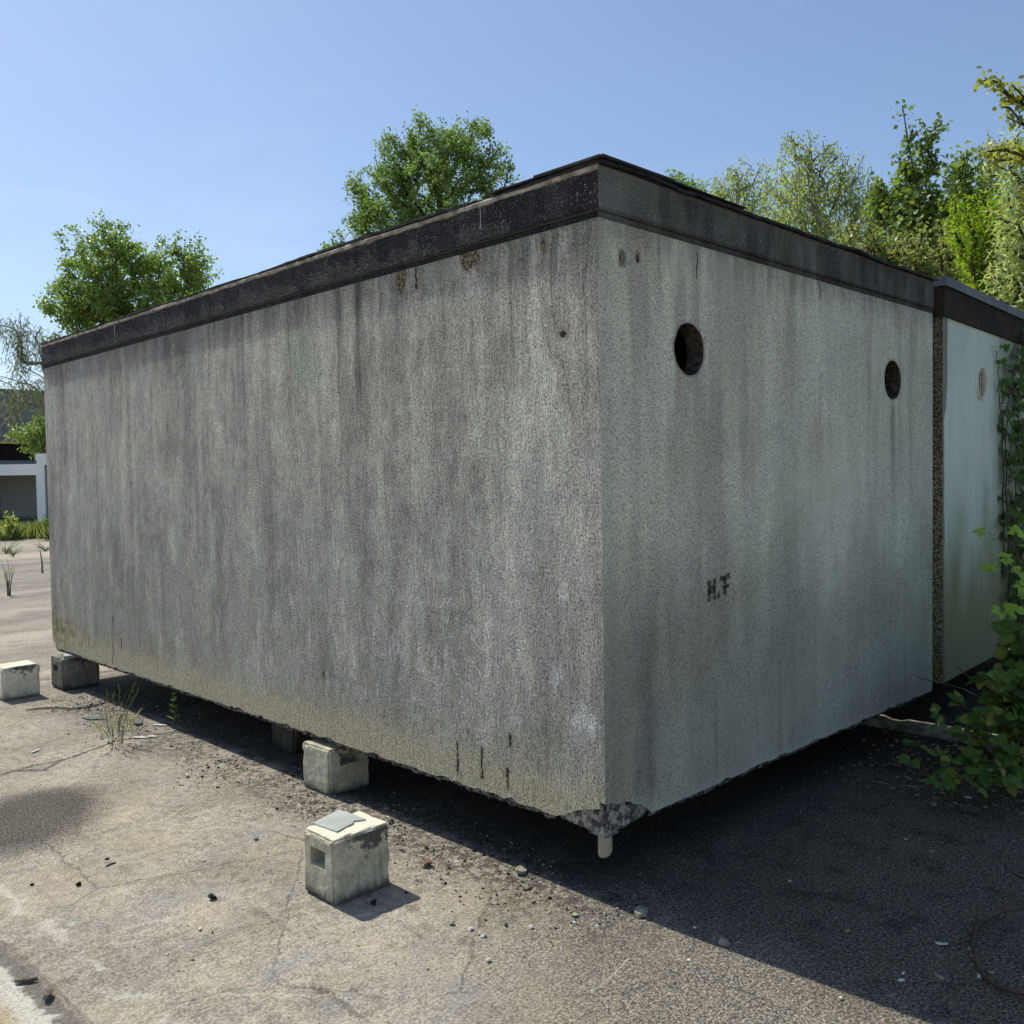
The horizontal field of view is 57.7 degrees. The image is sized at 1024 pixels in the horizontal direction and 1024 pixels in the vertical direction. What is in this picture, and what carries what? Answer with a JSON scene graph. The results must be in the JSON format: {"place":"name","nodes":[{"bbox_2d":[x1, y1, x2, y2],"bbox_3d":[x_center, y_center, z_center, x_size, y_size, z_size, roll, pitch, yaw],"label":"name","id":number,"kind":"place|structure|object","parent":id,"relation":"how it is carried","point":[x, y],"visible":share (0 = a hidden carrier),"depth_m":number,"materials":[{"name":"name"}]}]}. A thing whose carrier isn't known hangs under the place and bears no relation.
{"place":"outdoors","nodes":[
{"label":"outdoors","id":0,"kind":"place"},
{"bbox_2d":[0,538,1023,1023],"bbox_3d":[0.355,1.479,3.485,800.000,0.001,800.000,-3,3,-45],"label":"ground","id":1,"kind":"structure","parent":0,"point":[272,948],"depth_m":3.63,"materials":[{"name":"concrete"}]},
{"bbox_2d":[1,559,14,595],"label":"flowering weed","id":2,"kind":"object","parent":1,"relation":"on","point":[8,587],"visible":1,"depth_m":13.67,"materials":[{"name":"green plant"}]},
{"bbox_2d":[0,540,18,553],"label":"flowering weed","id":3,"kind":"object","parent":1,"relation":"on","point":[4,549],"visible":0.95,"depth_m":22.13,"materials":[{"name":"green plant"}]},
{"bbox_2d":[3,546,23,556],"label":"flowering weed","id":4,"kind":"object","parent":1,"relation":"on","point":[12,553],"visible":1,"depth_m":21.20,"materials":[{"name":"green plant"}]},
{"bbox_2d":[0,464,36,525],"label":"open garage","id":5,"kind":"structure","parent":1,"relation":"on","point":[18,493],"depth_m":33.85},
{"bbox_2d":[0,660,39,700],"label":"support block","id":6,"kind":"object","parent":1,"relation":"on","point":[19,679],"depth_m":7.04,"materials":[{"name":"concrete"}]},
{"bbox_2d":[0,389,44,464],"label":"industrial hall","id":7,"kind":"structure","parent":1,"relation":"on","point":[10,453],"depth_m":61.47,"materials":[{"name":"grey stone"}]},
{"bbox_2d":[2,412,45,460],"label":"broadleaf tree","id":8,"kind":"object","parent":1,"relation":"on","point":[37,445],"visible":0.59,"depth_m":36.92,"materials":[{"name":"green plant"}]},
{"bbox_2d":[0,515,48,539],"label":"grass verge","id":9,"kind":"object","parent":1,"relation":"on","point":[29,530],"depth_m":28.03,"materials":[{"name":"green plant"}]},
{"bbox_2d":[2,511,21,539],"bbox_3d":[-14.999,0.415,27.799,0.562,0.987,0.595,-3,3,-45],"label":"bush","id":10,"kind":"object","parent":9,"relation":"on","point":[9,520],"visible":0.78,"depth_m":27.75,"materials":[{"name":"green plant"}]},
{"bbox_2d":[14,977,37,983],"bbox_3d":[-1.573,1.516,3.010,0.070,0.012,0.015,0,5,-11],"label":"bark piece","id":11,"kind":"object","parent":1,"relation":"on","point":[25,980],"visible":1,"depth_m":3.01,"materials":[{"name":"wood"}]},
{"bbox_2d":[0,309,68,442],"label":"birch tree","id":12,"kind":"object","parent":1,"relation":"on","point":[22,357],"visible":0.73,"depth_m":21.12,"materials":[{"name":"green plant"}]},
{"bbox_2d":[31,542,49,550],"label":"flowering weed","id":13,"kind":"object","parent":1,"relation":"on","point":[39,546],"visible":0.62,"depth_m":22.81,"materials":[{"name":"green plant"}]},
{"bbox_2d":[40,550,43,572],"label":"dry stalk","id":14,"kind":"object","parent":1,"relation":"on","point":[41,563],"visible":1,"depth_m":17.10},
{"bbox_2d":[35,453,48,521],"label":"open garage","id":15,"kind":"structure","parent":1,"relation":"on","point":[41,484],"depth_m":29.82,"materials":[{"name":"white paint"}]},
{"bbox_2d":[35,514,48,537],"bbox_3d":[-14.360,0.448,28.653,0.808,0.870,0.813,-3,3,-45],"label":"bush","id":16,"kind":"object","parent":1,"relation":"on","point":[45,522],"visible":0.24,"depth_m":28.49,"materials":[{"name":"green plant"}]},
{"bbox_2d":[43,988,52,999],"bbox_3d":[-1.455,1.513,2.916,0.021,0.016,0.055,19,-10,-3],"label":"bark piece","id":17,"kind":"object","parent":1,"relation":"on","point":[48,994],"visible":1,"depth_m":2.90,"materials":[{"name":"brown wood"}]},
{"bbox_2d":[25,699,115,711],"bbox_3d":[-3.170,1.408,6.701,0.600,0.014,0.196,-2,2,-27],"label":"fallen twig","id":18,"kind":"object","parent":1,"relation":"on","point":[66,708],"visible":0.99,"depth_m":6.69,"materials":[{"name":"brown wood"}]},
{"bbox_2d":[51,654,99,690],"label":"support block","id":19,"kind":"structure","parent":1,"relation":"on","point":[67,674],"depth_m":7.34,"materials":[{"name":"concrete"}]},
{"bbox_2d":[63,653,75,658],"bbox_3d":[-3.499,1.139,7.389,0.115,0.020,0.152,-2,2,-24],"label":"fibre sheet","id":20,"kind":"object","parent":19,"relation":"on","point":[66,655],"visible":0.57,"depth_m":7.33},
{"bbox_2d":[41,154,937,857],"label":"prefab garage","id":21,"kind":"structure","parent":19,"relation":"on","point":[591,494],"depth_m":4.28,"materials":[{"name":"concrete"}]},
{"bbox_2d":[82,716,101,719],"bbox_3d":[-2.888,1.417,6.392,0.165,0.007,0.070,0,4,17],"label":"slate piece","id":22,"kind":"object","parent":1,"relation":"on","point":[92,717],"visible":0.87,"depth_m":6.39,"materials":[{"name":"grey stone"}]},
{"bbox_2d":[88,682,141,748],"bbox_3d":[-2.443,1.234,5.684,0.288,0.418,0.364,-3,3,-45],"label":"grass tuft","id":23,"kind":"object","parent":1,"relation":"on","point":[119,734],"visible":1,"depth_m":5.67,"materials":[{"name":"green plant"}]},
{"bbox_2d":[32,208,223,341],"bbox_3d":[-11.249,-4.048,27.771,5.352,9.654,4.356,-2,2,-24],"label":"broadleaf tree","id":24,"kind":"object","parent":1,"relation":"on","point":[94,304],"visible":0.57,"depth_m":26.96,"materials":[{"name":"green plant"}]},
{"bbox_2d":[121,692,151,742],"bbox_3d":[-2.321,1.253,5.710,0.299,0.376,0.038,0,2,31],"label":"grass tuft","id":25,"kind":"object","parent":1,"relation":"on","point":[127,719],"visible":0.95,"depth_m":5.74,"materials":[{"name":"green plant"}]},
{"bbox_2d":[133,719,142,724],"bbox_3d":[-2.522,1.414,6.267,0.061,0.008,0.150,2,-1,-23],"label":"slate piece","id":26,"kind":"object","parent":1,"relation":"on","point":[138,721],"visible":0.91,"depth_m":6.25,"materials":[{"name":"grey stone"}]},
{"bbox_2d":[168,685,179,728],"bbox_3d":[-2.226,1.220,6.103,0.095,0.410,0.078,-3,3,-45],"label":"leafy weed","id":27,"kind":"object","parent":1,"relation":"on","point":[173,699],"visible":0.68,"depth_m":6.11,"materials":[{"name":"green plant"}]},
{"bbox_2d":[208,893,216,899],"bbox_3d":[-1.159,1.488,3.595,0.034,0.024,0.030,-3,3,-45],"label":"black clod","id":28,"kind":"object","parent":1,"relation":"on","point":[212,896],"visible":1,"depth_m":3.58,"materials":[{"name":"black soil"}]},
{"bbox_2d":[271,723,315,753],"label":"support block","id":29,"kind":"structure","parent":1,"relation":"on","point":[287,740],"depth_m":5.54,"materials":[{"name":"concrete"}]},
{"bbox_2d":[316,226,350,250],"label":"broadleaf tree","id":30,"kind":"object","parent":1,"relation":"on","point":[325,245],"visible":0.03,"depth_m":32.98,"materials":[{"name":"green plant"}]},
{"bbox_2d":[302,738,368,795],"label":"support block","id":31,"kind":"structure","parent":1,"relation":"on","point":[330,768],"depth_m":4.82,"materials":[{"name":"concrete"}]},
{"bbox_2d":[304,811,389,905],"bbox_3d":[-0.650,1.360,3.672,0.276,0.255,0.211,-3,3,-45],"label":"support block","id":32,"kind":"object","parent":1,"relation":"on","point":[348,863],"depth_m":3.59,"materials":[{"name":"concrete"}]},
{"bbox_2d":[313,810,365,831],"bbox_3d":[-0.694,1.229,3.702,0.177,0.005,0.163,1,3,39],"label":"fibre sheet","id":33,"kind":"object","parent":32,"relation":"on","point":[337,820],"visible":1,"depth_m":3.69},
{"bbox_2d":[422,860,431,866],"bbox_3d":[-0.355,1.464,3.873,0.041,0.027,0.036,-2,3,-36],"label":"brick fragment","id":34,"kind":"object","parent":1,"relation":"on","point":[427,863],"visible":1,"depth_m":3.86,"materials":[{"name":"red brick"}]},
{"bbox_2d":[341,104,523,238],"bbox_3d":[-1.908,-4.690,23.673,4.699,10.970,3.696,-1,2,-10],"label":"poplar tree","id":35,"kind":"object","parent":1,"relation":"on","point":[373,213],"visible":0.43,"depth_m":23.22,"materials":[{"name":"green plant"}]},
{"bbox_2d":[1,673,1023,1023],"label":"grit","id":36,"kind":"object","parent":1,"relation":"on","point":[439,827],"visible":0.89,"depth_m":4.21,"materials":[{"name":"grey gravel"}]},
{"bbox_2d":[515,865,527,873],"bbox_3d":[0.040,1.460,3.797,0.046,0.010,0.080,17,1,23],"label":"concrete shard","id":37,"kind":"object","parent":1,"relation":"on","point":[520,869],"visible":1,"depth_m":3.78,"materials":[{"name":"beige concrete"}]},
{"bbox_2d":[634,906,647,917],"bbox_3d":[0.472,1.469,3.414,0.050,0.014,0.068,1,2,28],"label":"flat stone","id":38,"kind":"object","parent":1,"relation":"on","point":[640,911],"visible":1,"depth_m":3.40,"materials":[{"name":"grey stone"}]},
{"bbox_2d":[665,169,718,195],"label":"broadleaf tree","id":39,"kind":"object","parent":1,"relation":"on","point":[690,183],"visible":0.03,"depth_m":32.78,"materials":[{"name":"green plant"}]},
{"bbox_2d":[718,938,729,946],"bbox_3d":[0.726,1.474,3.187,0.039,0.023,0.034,-1,2,-9],"label":"flat stone","id":40,"kind":"object","parent":1,"relation":"on","point":[723,942],"visible":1,"depth_m":3.17,"materials":[{"name":"grey stone"}]},
{"bbox_2d":[707,154,784,217],"bbox_3d":[5.213,-3.632,21.355,2.276,8.786,2.680,-3,3,-45],"label":"birch tree","id":41,"kind":"object","parent":1,"relation":"on","point":[737,190],"visible":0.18,"depth_m":20.93,"materials":[{"name":"green plant"}]},
{"bbox_2d":[759,129,886,250],"bbox_3d":[6.052,-3.288,17.960,2.811,8.321,2.809,-3,3,-45],"label":"birch tree","id":42,"kind":"object","parent":1,"relation":"on","point":[821,224],"visible":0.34,"depth_m":17.58,"materials":[{"name":"green plant"}]},
{"bbox_2d":[848,755,932,786],"bbox_3d":[2.049,1.380,4.923,0.398,0.024,0.416,-3,3,-45],"label":"fallen twig","id":43,"kind":"object","parent":1,"relation":"on","point":[894,784],"visible":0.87,"depth_m":4.82,"materials":[{"name":"brown wood"}]},
{"bbox_2d":[828,217,980,285],"bbox_3d":[4.973,-1.278,11.426,1.789,4.802,1.767,-2,2,-25],"label":"hazel tree","id":44,"kind":"object","parent":1,"relation":"on","point":[919,259],"visible":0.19,"depth_m":11.25,"materials":[{"name":"green plant"}]},
{"bbox_2d":[788,711,1023,816],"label":"leaf litter","id":45,"kind":"object","parent":1,"relation":"on","point":[941,788],"visible":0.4,"depth_m":5.02,"materials":[{"name":"plant"}]},
{"bbox_2d":[858,99,974,282],"bbox_3d":[5.687,-2.300,12.700,1.834,6.737,1.978,-3,3,-45],"label":"maple tree","id":46,"kind":"object","parent":1,"relation":"on","point":[913,207],"visible":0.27,"depth_m":12.58,"materials":[{"name":"green plant"}]},
{"bbox_2d":[861,714,998,747],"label":"kerb","id":47,"kind":"structure","parent":1,"relation":"on","point":[906,726],"depth_m":5.77,"materials":[{"name":"grey concrete"}]},
{"bbox_2d":[934,973,944,979],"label":"dead leaf","id":48,"kind":"object","parent":1,"relation":"on","point":[939,976],"visible":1,"depth_m":2.96,"materials":[{"name":"plant"}]},
{"bbox_2d":[935,942,948,944],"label":"dead leaf","id":49,"kind":"object","parent":1,"relation":"on","point":[942,943],"visible":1,"depth_m":3.16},
{"bbox_2d":[922,938,970,942],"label":"fallen twig","id":50,"kind":"object","parent":1,"relation":"on","point":[948,941],"visible":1,"depth_m":3.17,"materials":[{"name":"brown wood"}]},
{"bbox_2d":[898,689,1023,799],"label":"bramble bush","id":51,"kind":"object","parent":1,"relation":"on","point":[1005,759],"visible":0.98,"depth_m":4.44,"materials":[{"name":"green plant"}]},
{"bbox_2d":[921,140,1013,283],"bbox_3d":[7.453,-2.523,15.197,1.839,6.944,1.871,-3,3,-45],"label":"maple tree","id":52,"kind":"object","parent":1,"relation":"on","point":[961,169],"visible":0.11,"depth_m":14.98,"materials":[{"name":"green plant"}]},
{"bbox_2d":[937,182,1023,307],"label":"robinia tree","id":53,"kind":"object","parent":1,"relation":"on","point":[978,239],"visible":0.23,"depth_m":10.10,"materials":[{"name":"green plant"}]},
{"bbox_2d":[968,133,1011,248],"bbox_3d":[9.012,-3.181,17.619,1.624,8.034,1.412,-3,3,-45],"label":"birch tree","id":54,"kind":"object","parent":1,"relation":"on","point":[991,174],"visible":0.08,"depth_m":17.51,"materials":[{"name":"green plant"}]},
{"bbox_2d":[962,893,1023,995],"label":"bent cane","id":55,"kind":"object","parent":1,"relation":"on","point":[977,925],"visible":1,"depth_m":3.12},
{"bbox_2d":[966,618,1023,742],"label":"bramble bush","id":56,"kind":"object","parent":1,"relation":"on","point":[1004,687],"visible":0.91,"depth_m":4.67,"materials":[{"name":"green plant"}]},
{"bbox_2d":[914,666,985,697],"bbox_3d":[2.530,0.963,5.055,0.300,0.128,0.624,-2,2,-23],"label":"dead cane","id":57,"kind":"object","parent":56,"relation":"on","point":[956,686],"visible":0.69,"depth_m":5.25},
{"bbox_2d":[971,525,1023,595],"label":"bramble spray","id":58,"kind":"object","parent":1,"relation":"on","point":[1019,531],"visible":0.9,"depth_m":5.09,"materials":[{"name":"plant"}]},
{"bbox_2d":[972,66,1023,171],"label":"lime tree","id":59,"kind":"object","parent":1,"relation":"on","point":[1018,102],"visible":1,"depth_m":7.82,"materials":[{"name":"green plant"}]},
{"bbox_2d":[976,124,1023,311],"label":"willow tree","id":60,"kind":"object","parent":1,"relation":"on","point":[1014,284],"visible":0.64,"depth_m":9.18,"materials":[{"name":"green plant"}]},
{"bbox_2d":[978,558,1023,622],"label":"bramble spray","id":61,"kind":"object","parent":1,"relation":"on","point":[1010,608],"visible":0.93,"depth_m":5.10,"materials":[{"name":"plant"}]},
{"bbox_2d":[1001,839,1023,877],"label":"fallen twig","id":62,"kind":"object","parent":1,"relation":"on","point":[1003,859],"visible":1,"depth_m":3.80,"materials":[{"name":"brown wood"}]},
{"bbox_2d":[0,0,1023,390],"label":"sky","id":63,"kind":"structure","parent":0,"point":[241,125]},
{"bbox_3d":[2.490,1.186,6.832,0.263,0.278,0.263,-3,3,-45],"label":"support block","id":64,"kind":"object","parent":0,"visible":0},
{"bbox_2d":[932,275,1023,682],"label":"prefab garage","id":65,"kind":"structure","parent":64,"relation":"on","point":[973,329],"depth_m":6.16,"materials":[{"name":"grey concrete"}]},
{"bbox_2d":[996,343,1016,567],"bbox_3d":[3.536,-0.388,6.631,0.227,1.602,0.283,-1,2,6],"label":"climbing vine","id":66,"kind":"object","parent":65,"relation":"attached to","point":[1003,361],"visible":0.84,"depth_m":6.62,"materials":[{"name":"plant"}]},
{"bbox_2d":[995,327,1023,669],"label":"climbing vine","id":67,"kind":"object","parent":65,"relation":"attached to","point":[1009,461],"visible":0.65,"depth_m":6.73,"materials":[{"name":"plant"}]},
{"bbox_2d":[1007,345,1023,658],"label":"climbing vine","id":68,"kind":"object","parent":65,"relation":"attached to","point":[1019,397],"visible":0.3,"depth_m":6.91,"materials":[{"name":"plant"}]},
{"bbox_2d":[1014,420,1023,631],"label":"climbing vine","id":69,"kind":"object","parent":65,"relation":"attached to","point":[1019,497],"visible":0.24,"depth_m":7.03,"materials":[{"name":"plant"}]}
]}

